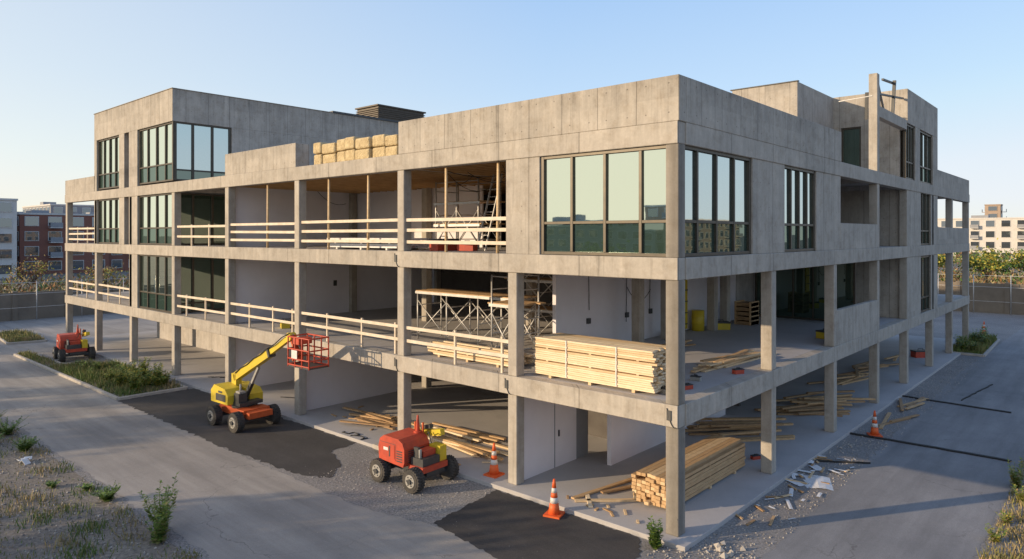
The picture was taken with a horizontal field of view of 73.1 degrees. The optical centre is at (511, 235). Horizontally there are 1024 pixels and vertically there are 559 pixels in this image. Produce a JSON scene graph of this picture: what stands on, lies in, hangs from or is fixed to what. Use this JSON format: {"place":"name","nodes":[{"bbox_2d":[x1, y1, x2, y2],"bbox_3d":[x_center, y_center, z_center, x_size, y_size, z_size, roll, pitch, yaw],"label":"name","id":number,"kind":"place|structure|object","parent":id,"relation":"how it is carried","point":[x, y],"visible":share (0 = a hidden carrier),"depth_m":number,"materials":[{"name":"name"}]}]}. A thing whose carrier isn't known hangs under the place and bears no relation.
{"place":"outdoors","nodes":[
{"label":"outdoors","id":0,"kind":"place"},
{"bbox_2d":[0,198,17,277],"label":"white apartment building","id":1,"kind":"structure","parent":0,"point":[8,231],"depth_m":122.59,"materials":[{"name":"white paint"}]},
{"bbox_2d":[0,329,44,341],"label":"grass","id":2,"kind":"structure","parent":0,"point":[11,336],"depth_m":50.52,"materials":[{"name":"green plant"}]},
{"bbox_2d":[17,349,59,365],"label":"grass","id":3,"kind":"structure","parent":0,"point":[42,360],"depth_m":41.78,"materials":[{"name":"green plant"}]},
{"bbox_2d":[22,202,93,213],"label":"grey office building","id":4,"kind":"structure","parent":0,"point":[52,207],"depth_m":175.03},
{"bbox_2d":[17,210,108,274],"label":"brick apartment building","id":5,"kind":"structure","parent":0,"point":[41,233],"depth_m":135.94,"materials":[{"name":"red brick"}]},
{"bbox_2d":[0,313,156,341],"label":"yard paving","id":6,"kind":"structure","parent":0,"point":[49,329],"depth_m":58.39,"materials":[{"name":"concrete"}]},
{"bbox_2d":[0,424,201,558],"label":"grass","id":7,"kind":"structure","parent":0,"point":[92,527],"depth_m":18.56,"materials":[{"name":"plant"}]},
{"bbox_2d":[86,212,128,270],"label":"brick apartment building","id":8,"kind":"structure","parent":0,"point":[116,259],"depth_m":147.22,"materials":[{"name":"red brick"}]},
{"bbox_2d":[0,325,496,558],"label":"road","id":9,"kind":"structure","parent":0,"point":[218,512],"depth_m":21.09,"materials":[{"name":"concrete"}]},
{"bbox_2d":[0,335,46,344],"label":"planting bed","id":10,"kind":"object","parent":9,"relation":"on","point":[10,343],"visible":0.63,"depth_m":48.93,"materials":[{"name":"concrete"}]},
{"bbox_2d":[0,311,1023,558],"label":"gravel yard","id":11,"kind":"structure","parent":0,"point":[354,455],"depth_m":20.77,"materials":[{"name":"grey gravel"}]},
{"bbox_2d":[52,324,95,361],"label":"access lift","id":12,"kind":"object","parent":11,"relation":"on","point":[73,344],"visible":0.99,"depth_m":42.26,"materials":[{"name":"metal"}]},
{"bbox_2d":[14,352,187,400],"bbox_3d":[-23.818,7.580,39.034,17.960,0.150,3.260,0,0,42],"label":"planting bed","id":13,"kind":"object","parent":11,"relation":"on","point":[94,387],"visible":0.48,"depth_m":34.25,"materials":[{"name":"concrete"}]},
{"bbox_2d":[71,359,131,375],"bbox_3d":[-22.796,7.194,38.448,6.178,0.725,2.270,0,0,42],"label":"weed","id":14,"kind":"object","parent":13,"relation":"on","point":[97,365],"visible":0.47,"depth_m":38.34,"materials":[{"name":"green plant"}]},
{"bbox_2d":[49,358,182,396],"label":"grass","id":15,"kind":"structure","parent":13,"relation":"on","point":[94,377],"depth_m":35.66,"materials":[{"name":"green plant"}]},
{"bbox_2d":[102,357,173,392],"bbox_3d":[-18.774,6.952,34.952,4.499,1.209,2.733,0,0,42],"label":"weed","id":16,"kind":"object","parent":13,"relation":"on","point":[159,379],"visible":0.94,"depth_m":34.33,"materials":[{"name":"green plant"}]},
{"bbox_2d":[119,388,354,477],"bbox_3d":[-11.077,7.638,27.849,16.092,0.001,3.746,0,0,42],"label":"fresh asphalt strip","id":17,"kind":"object","parent":11,"relation":"on","point":[291,446],"visible":0.78,"depth_m":26.34,"materials":[{"name":"black asphalt"}]},
{"bbox_2d":[206,332,328,432],"bbox_3d":[-9.376,5.642,26.738,6.428,4.022,2.010,0,0,39],"label":"boom lift","id":18,"kind":"object","parent":17,"relation":"on","point":[238,398],"visible":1,"depth_m":27.33,"materials":[{"name":"metal"}]},
{"bbox_2d":[369,415,458,493],"bbox_3d":[-3.052,6.662,21.604,2.228,1.988,1.890,0,0,39],"label":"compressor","id":19,"kind":"object","parent":11,"relation":"on","point":[416,456],"visible":1,"depth_m":21.23,"materials":[{"name":"metal"}]},
{"bbox_2d":[0,358,981,558],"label":"gravel stones","id":20,"kind":"object","parent":11,"relation":"on","point":[682,557],"visible":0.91,"depth_m":19.88,"materials":[{"name":"stone"}]},
{"bbox_2d":[82,330,960,551],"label":"ground slab","id":21,"kind":"structure","parent":11,"relation":"on","point":[720,503],"depth_m":27.19,"materials":[{"name":"concrete"}]},
{"bbox_2d":[339,407,413,449],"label":"loose timber boards","id":22,"kind":"object","parent":21,"relation":"on","point":[388,422],"visible":0.77,"depth_m":27.77,"materials":[{"name":"wood"}]},
{"bbox_2d":[157,185,754,479],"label":"partition walls","id":23,"kind":"structure","parent":21,"relation":"on","point":[555,435],"depth_m":33.84,"materials":[{"name":"white paint"}]},
{"bbox_2d":[244,162,505,194],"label":"insulated ceiling","id":24,"kind":"structure","parent":23,"relation":"on","point":[386,182],"depth_m":29.95,"materials":[{"name":"beige wood"}]},
{"bbox_2d":[411,422,507,460],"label":"loose timber boards","id":25,"kind":"object","parent":21,"relation":"on","point":[464,446],"visible":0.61,"depth_m":24.77,"materials":[{"name":"brown wood"}]},
{"bbox_2d":[483,443,504,478],"bbox_3d":[-0.564,7.030,21.691,0.478,1.000,0.478,0,0,36],"label":"traffic cone","id":26,"kind":"object","parent":21,"relation":"on","point":[494,472],"visible":1,"depth_m":21.60,"materials":[{"name":"orange plastic"}]},
{"bbox_2d":[66,73,968,536],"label":"columns","id":27,"kind":"structure","parent":21,"relation":"on","point":[674,315],"depth_m":26.52,"materials":[{"name":"concrete"}]},
{"bbox_2d":[65,121,969,428],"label":"edge beams","id":28,"kind":"structure","parent":27,"relation":"on","point":[695,407],"depth_m":22.91,"materials":[{"name":"concrete"}]},
{"bbox_2d":[69,162,507,372],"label":"timber guardrails","id":29,"kind":"object","parent":28,"relation":"on","point":[446,242],"visible":0.94,"depth_m":25.98,"materials":[{"name":"brown wood"}]},
{"bbox_2d":[73,184,961,399],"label":"floor slabs","id":30,"kind":"structure","parent":28,"relation":"on","point":[795,337],"depth_m":29.34,"materials":[{"name":"concrete"}]},
{"bbox_2d":[280,319,289,328],"bbox_3d":[-10.439,4.054,31.802,0.408,0.411,0.744,0,0,-23],"label":"toolbox","id":31,"kind":"object","parent":30,"relation":"on","point":[284,326],"visible":0.76,"depth_m":31.48,"materials":[{"name":"yellow paint"}]},
{"bbox_2d":[313,134,398,164],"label":"insulation bales","id":32,"kind":"object","parent":30,"relation":"on","point":[352,148],"visible":0.61,"depth_m":26.54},
{"bbox_2d":[330,238,428,249],"bbox_3d":[-5.415,0.343,27.548,4.987,0.454,1.540,0,0,42],"label":"board stack","id":33,"kind":"object","parent":30,"relation":"on","point":[361,246],"visible":0.62,"depth_m":26.83,"materials":[{"name":"white wood"}]},
{"bbox_2d":[429,236,458,250],"bbox_3d":[-2.483,0.298,25.249,0.992,0.543,0.544,0,0,-43],"label":"toolbox","id":34,"kind":"object","parent":30,"relation":"on","point":[440,247],"visible":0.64,"depth_m":24.98,"materials":[{"name":"red paint"}]},
{"bbox_2d":[457,240,477,250],"bbox_3d":[-1.611,0.381,24.874,0.682,0.378,0.374,0,0,25],"label":"toolbox","id":35,"kind":"object","parent":30,"relation":"on","point":[467,247],"visible":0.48,"depth_m":24.72,"materials":[{"name":"red paint"}]},
{"bbox_2d":[433,179,505,248],"bbox_3d":[-1.862,-0.830,28.768,3.133,2.800,1.381,0,0,42],"label":"scaffolding","id":36,"kind":"object","parent":30,"relation":"on","point":[458,224],"visible":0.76,"depth_m":28.38,"materials":[{"name":"metal"}]},
{"bbox_2d":[415,288,537,344],"bbox_3d":[-1.476,3.260,27.085,5.629,2.000,1.381,0,0,42],"label":"scaffolding","id":37,"kind":"object","parent":30,"relation":"on","point":[477,295],"visible":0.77,"depth_m":27.17,"materials":[{"name":"metal"}]},
{"bbox_2d":[427,339,535,367],"bbox_3d":[-1.149,4.018,23.614,4.725,0.484,1.134,0,0,42],"label":"lumber stack","id":38,"kind":"object","parent":30,"relation":"on","point":[471,357],"visible":0.54,"depth_m":23.17,"materials":[{"name":"brown wood"}]},
{"bbox_2d":[478,173,502,250],"bbox_3d":[-0.814,-0.840,25.168,0.450,2.841,0.967,0,0,42],"label":"ladder","id":39,"kind":"object","parent":30,"relation":"on","point":[487,204],"visible":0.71,"depth_m":25.19,"materials":[{"name":"metal"}]},
{"bbox_2d":[65,74,968,345],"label":"concrete walls","id":40,"kind":"structure","parent":30,"relation":"on","point":[797,115],"depth_m":30.24,"materials":[{"name":"concrete"}]},
{"bbox_2d":[95,87,400,122],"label":"parapet coping","id":41,"kind":"object","parent":40,"relation":"on","point":[350,114],"visible":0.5,"depth_m":43.52,"materials":[{"name":"concrete"}]},
{"bbox_2d":[355,104,425,120],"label":"louvred roof unit","id":42,"kind":"structure","parent":40,"relation":"on","point":[388,112],"depth_m":50.94,"materials":[{"name":"metal"}]},
{"bbox_2d":[98,121,930,320],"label":"window frames","id":43,"kind":"structure","parent":40,"relation":"attached to","point":[696,221],"depth_m":33.14,"materials":[{"name":"black metal"}]},
{"bbox_2d":[100,123,928,318],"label":"window panes","id":44,"kind":"object","parent":43,"relation":"in","point":[622,186],"visible":0.79,"depth_m":23.54,"materials":[{"name":"clear glass"}]},
{"bbox_2d":[839,78,903,119],"bbox_3d":[17.508,-6.597,33.477,1.510,1.916,5.725,0,0,42],"label":"roof steelwork","id":45,"kind":"object","parent":40,"relation":"on","point":[893,96],"visible":0.61,"depth_m":33.69,"materials":[{"name":"metal"}]},
{"bbox_2d":[488,274,545,349],"bbox_3d":[0.132,2.810,23.777,1.614,2.900,1.381,0,0,42],"label":"scaffolding","id":46,"kind":"object","parent":30,"relation":"on","point":[502,304],"visible":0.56,"depth_m":23.63,"materials":[{"name":"metal"}]},
{"bbox_2d":[504,273,552,335],"bbox_3d":[1.421,2.703,28.656,3.791,3.114,1.181,0,0,42],"label":"scaffolding","id":47,"kind":"object","parent":30,"relation":"on","point":[546,309],"visible":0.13,"depth_m":28.33,"materials":[{"name":"metal"}]},
{"bbox_2d":[532,333,665,393],"bbox_3d":[2.604,3.668,20.034,4.443,1.184,1.242,0,0,42],"label":"lumber stack","id":48,"kind":"object","parent":30,"relation":"on","point":[634,367],"visible":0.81,"depth_m":19.44,"materials":[{"name":"brown wood"}]},
{"bbox_2d":[659,386,665,394],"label":"toolbox","id":49,"kind":"object","parent":30,"relation":"on","point":[663,388],"visible":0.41,"depth_m":18.53,"materials":[{"name":"metal"}]},
{"bbox_2d":[660,339,695,346],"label":"loose timber boards","id":50,"kind":"object","parent":30,"relation":"on","point":[688,340],"visible":0.2,"depth_m":26.58,"materials":[{"name":"brown wood"}]},
{"bbox_2d":[685,280,687,328],"bbox_3d":[7.588,2.960,30.607,0.150,2.400,0.600,0,0,42],"label":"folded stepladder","id":51,"kind":"object","parent":30,"relation":"on","point":[686,304],"visible":0.27,"depth_m":30.73,"materials":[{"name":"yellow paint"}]},
{"bbox_2d":[685,382,692,389],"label":"toolbox","id":52,"kind":"object","parent":30,"relation":"on","point":[688,386],"visible":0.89,"depth_m":19.07,"materials":[{"name":"red paint"}]},
{"bbox_2d":[690,374,701,380],"bbox_3d":[5.384,4.170,20.249,0.310,0.180,0.170,0,0,34],"label":"toolbox","id":53,"kind":"object","parent":30,"relation":"on","point":[695,377],"visible":1,"depth_m":20.19,"materials":[{"name":"metal"}]},
{"bbox_2d":[691,310,704,330],"bbox_3d":[8.311,3.810,30.900,0.590,0.900,0.581,0,0,42],"label":"steel drum","id":54,"kind":"object","parent":30,"relation":"on","point":[697,320],"visible":1,"depth_m":30.66,"materials":[{"name":"yellow paint"}]},
{"bbox_2d":[718,319,730,329],"bbox_3d":[9.425,4.038,31.247,0.806,0.444,0.442,0,0,0],"label":"toolbox","id":55,"kind":"object","parent":30,"relation":"on","point":[723,325],"visible":0.73,"depth_m":31.04,"materials":[{"name":"yellow paint"}]},
{"bbox_2d":[691,349,776,372],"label":"loose timber boards","id":56,"kind":"object","parent":30,"relation":"on","point":[736,358],"visible":0.92,"depth_m":22.66,"materials":[{"name":"brown wood"}]},
{"bbox_2d":[732,367,744,373],"bbox_3d":[6.955,4.162,21.260,0.341,0.196,0.187,0,0,-21],"label":"toolbox","id":57,"kind":"object","parent":30,"relation":"on","point":[737,370],"visible":1,"depth_m":21.20,"materials":[{"name":"red paint"}]},
{"bbox_2d":[734,300,758,325],"bbox_3d":[11.262,3.710,33.160,0.800,1.100,1.000,0,0,42],"label":"pallet stack","id":58,"kind":"object","parent":30,"relation":"on","point":[746,312],"visible":1,"depth_m":32.90,"materials":[{"name":"brown wood"}]},
{"bbox_2d":[815,328,823,338],"bbox_3d":[12.976,4.054,28.619,0.744,0.411,0.408,0,0,-30],"label":"toolbox","id":59,"kind":"object","parent":30,"relation":"on","point":[819,334],"visible":0.43,"depth_m":28.45,"materials":[{"name":"yellow paint"}]},
{"bbox_2d":[571,477,642,507],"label":"loose timber boards","id":60,"kind":"object","parent":21,"relation":"on","point":[589,500],"visible":0.66,"depth_m":19.88,"materials":[{"name":"brown wood"}]},
{"bbox_2d":[631,434,745,507],"bbox_3d":[5.473,7.083,20.941,1.221,0.894,5.152,0,0,42],"label":"lumber stack","id":61,"kind":"object","parent":21,"relation":"on","point":[711,460],"visible":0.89,"depth_m":20.30,"materials":[{"name":"brown wood"}]},
{"bbox_2d":[685,417,794,441],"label":"loose timber boards","id":62,"kind":"object","parent":21,"relation":"on","point":[729,423],"visible":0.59,"depth_m":26.18,"materials":[{"name":"beige wood"}]},
{"bbox_2d":[750,453,760,459],"bbox_3d":[8.186,7.440,23.243,0.310,0.180,0.170,0,0,-19],"label":"toolbox","id":63,"kind":"object","parent":21,"relation":"on","point":[756,456],"visible":1,"depth_m":23.19,"materials":[{"name":"red paint"}]},
{"bbox_2d":[754,390,875,416],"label":"loose timber boards","id":64,"kind":"object","parent":21,"relation":"on","point":[811,405],"visible":0.81,"depth_m":29.73,"materials":[{"name":"brown wood"}]},
{"bbox_2d":[807,354,898,384],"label":"loose timber boards","id":65,"kind":"object","parent":21,"relation":"on","point":[855,375],"visible":0.69,"depth_m":36.87,"materials":[{"name":"beige wood"}]},
{"bbox_2d":[910,348,924,357],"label":"toolbox","id":66,"kind":"object","parent":21,"relation":"on","point":[918,353],"visible":0.85,"depth_m":42.39,"materials":[{"name":"red paint"}]},
{"bbox_2d":[434,490,641,558],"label":"fresh asphalt patch","id":67,"kind":"object","parent":11,"relation":"on","point":[498,524],"visible":0.98,"depth_m":17.69,"materials":[{"name":"black asphalt"}]},
{"bbox_2d":[543,479,564,518],"bbox_3d":[1.151,7.146,18.864,0.469,0.980,0.469,0,0,25],"label":"traffic cone","id":68,"kind":"object","parent":67,"relation":"on","point":[553,511],"visible":1,"depth_m":18.77,"materials":[{"name":"orange plastic"}]},
{"bbox_2d":[331,405,849,524],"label":"timber offcuts","id":69,"kind":"object","parent":11,"relation":"on","point":[737,515],"visible":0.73,"depth_m":20.48,"materials":[{"name":"brown wood"}]},
{"bbox_2d":[646,515,663,549],"bbox_3d":[3.476,7.284,16.844,0.470,0.738,0.432,0,0,-3],"label":"weed","id":70,"kind":"object","parent":11,"relation":"on","point":[654,540],"visible":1,"depth_m":16.80,"materials":[{"name":"green plant"}]},
{"bbox_2d":[705,441,862,558],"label":"rubble","id":71,"kind":"object","parent":11,"relation":"on","point":[724,555],"visible":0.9,"depth_m":16.67,"materials":[{"name":"concrete"}]},
{"bbox_2d":[756,455,855,518],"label":"torn paper sheets","id":72,"kind":"object","parent":11,"relation":"on","point":[813,481],"visible":0.98,"depth_m":21.35,"materials":[{"name":"white paper"}]},
{"bbox_2d":[867,410,882,436],"bbox_3d":[13.816,7.161,26.330,0.454,0.950,0.454,0,0,13],"label":"traffic cone","id":73,"kind":"object","parent":11,"relation":"on","point":[874,431],"visible":1,"depth_m":26.25,"materials":[{"name":"orange plastic"}]},
{"bbox_2d":[878,397,928,428],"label":"loose timber boards","id":74,"kind":"object","parent":11,"relation":"on","point":[910,405],"visible":0.98,"depth_m":29.40,"materials":[{"name":"brown wood"}]},
{"bbox_2d":[942,339,999,356],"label":"planting bed","id":75,"kind":"object","parent":11,"relation":"on","point":[990,348],"visible":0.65,"depth_m":44.21,"materials":[{"name":"concrete"}]},
{"bbox_2d":[955,325,991,351],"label":"weed","id":76,"kind":"object","parent":75,"relation":"on","point":[984,335],"visible":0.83,"depth_m":46.90,"materials":[{"name":"green plant"}]},
{"bbox_2d":[953,332,996,353],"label":"grass","id":77,"kind":"structure","parent":75,"relation":"on","point":[980,347],"depth_m":45.52,"materials":[{"name":"green plant"}]},
{"bbox_2d":[938,273,1023,314],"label":"chain link fence","id":78,"kind":"object","parent":11,"relation":"on","point":[1010,302],"visible":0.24,"depth_m":67.66,"materials":[{"name":"metal"}]},
{"bbox_2d":[984,455,1023,542],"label":"weed","id":79,"kind":"object","parent":11,"relation":"on","point":[1015,482],"visible":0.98,"depth_m":19.72,"materials":[{"name":"green plant"}]},
{"bbox_2d":[0,262,1023,558],"bbox_3d":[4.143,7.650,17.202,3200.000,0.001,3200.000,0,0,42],"label":"ground","id":80,"kind":"structure","parent":0,"point":[12,546],"depth_m":18.66,"materials":[{"name":"brown soil"}]},
{"bbox_2d":[18,456,31,464],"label":"plastic litter","id":81,"kind":"object","parent":80,"relation":"on","point":[25,460],"visible":1,"depth_m":23.14,"materials":[{"name":"white plastic"}]},
{"bbox_2d":[0,255,55,291],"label":"autumn tree","id":82,"kind":"object","parent":80,"relation":"on","point":[41,272],"visible":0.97,"depth_m":82.40,"materials":[{"name":"yellow plant"}]},
{"bbox_2d":[0,409,119,501],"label":"weed","id":83,"kind":"object","parent":80,"relation":"on","point":[102,495],"visible":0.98,"depth_m":24.27,"materials":[{"name":"green plant"}]},
{"bbox_2d":[0,277,127,319],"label":"chain link fence","id":84,"kind":"object","parent":80,"relation":"on","point":[123,278],"visible":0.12,"depth_m":62.41,"materials":[{"name":"metal"}]},
{"bbox_2d":[0,287,128,321],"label":"perimeter wall","id":85,"kind":"structure","parent":80,"relation":"on","point":[46,300],"depth_m":63.10,"materials":[{"name":"grey concrete"}]},
{"bbox_2d":[0,270,128,292],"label":"distant scrub","id":86,"kind":"object","parent":80,"relation":"on","point":[51,286],"visible":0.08,"depth_m":84.08,"materials":[{"name":"brown plant"}]},
{"bbox_2d":[74,261,128,287],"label":"autumn tree","id":87,"kind":"object","parent":80,"relation":"on","point":[106,274],"visible":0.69,"depth_m":83.05,"materials":[{"name":"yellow plant"}]},
{"bbox_2d":[137,471,179,543],"bbox_3d":[-8.955,6.874,17.543,1.298,1.558,0.938,0,0,71],"label":"tall weed","id":88,"kind":"object","parent":80,"relation":"on","point":[159,518],"visible":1,"depth_m":17.31,"materials":[{"name":"green plant"}]},
{"bbox_2d":[938,253,957,268],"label":"autumn tree","id":89,"kind":"object","parent":80,"relation":"on","point":[941,259],"visible":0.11,"depth_m":92.42,"materials":[{"name":"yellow plant"}]},
{"bbox_2d":[938,265,1023,284],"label":"distant scrub","id":90,"kind":"object","parent":80,"relation":"on","point":[999,279],"visible":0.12,"depth_m":100.45,"materials":[{"name":"brown plant"}]},
{"bbox_2d":[940,249,1023,264],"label":"distant tree line","id":91,"kind":"object","parent":80,"relation":"on","point":[960,257],"visible":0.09,"depth_m":175.22,"materials":[{"name":"green plant"}]},
{"bbox_2d":[955,238,1017,282],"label":"autumn tree","id":92,"kind":"object","parent":80,"relation":"on","point":[978,263],"visible":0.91,"depth_m":92.83,"materials":[{"name":"green plant"}]},
{"bbox_2d":[975,461,1023,558],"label":"grass","id":93,"kind":"structure","parent":80,"relation":"on","point":[1014,531],"depth_m":17.41,"materials":[{"name":"plant"}]},
{"bbox_2d":[1003,248,1023,272],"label":"autumn tree","id":94,"kind":"object","parent":80,"relation":"on","point":[1020,255],"visible":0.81,"depth_m":96.96,"materials":[{"name":"yellow plant"}]},
{"bbox_2d":[0,0,1023,217],"label":"sky","id":95,"kind":"structure","parent":0,"point":[63,63],"materials":[{"name":"blue"}]},
{"bbox_2d":[762,326,1023,558],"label":"side road","id":96,"kind":"structure","parent":0,"point":[895,500],"depth_m":21.18,"materials":[{"name":"concrete"}]},
{"bbox_2d":[813,384,1011,463],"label":"rubber hose ramps","id":97,"kind":"object","parent":96,"relation":"on","point":[940,448],"visible":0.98,"depth_m":25.33,"materials":[{"name":"black rubber"}]},
{"bbox_2d":[938,215,1023,261],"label":"white apartment building","id":98,"kind":"structure","parent":0,"point":[987,231],"depth_m":198.73,"materials":[{"name":"white paint"}]},
{"bbox_2d":[939,281,1023,314],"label":"perimeter wall","id":99,"kind":"structure","parent":0,"point":[985,294],"depth_m":67.77,"materials":[{"name":"grey concrete"}]},
{"bbox_2d":[982,204,1006,217],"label":"tan tower building","id":100,"kind":"structure","parent":0,"point":[993,210],"depth_m":240.19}
]}

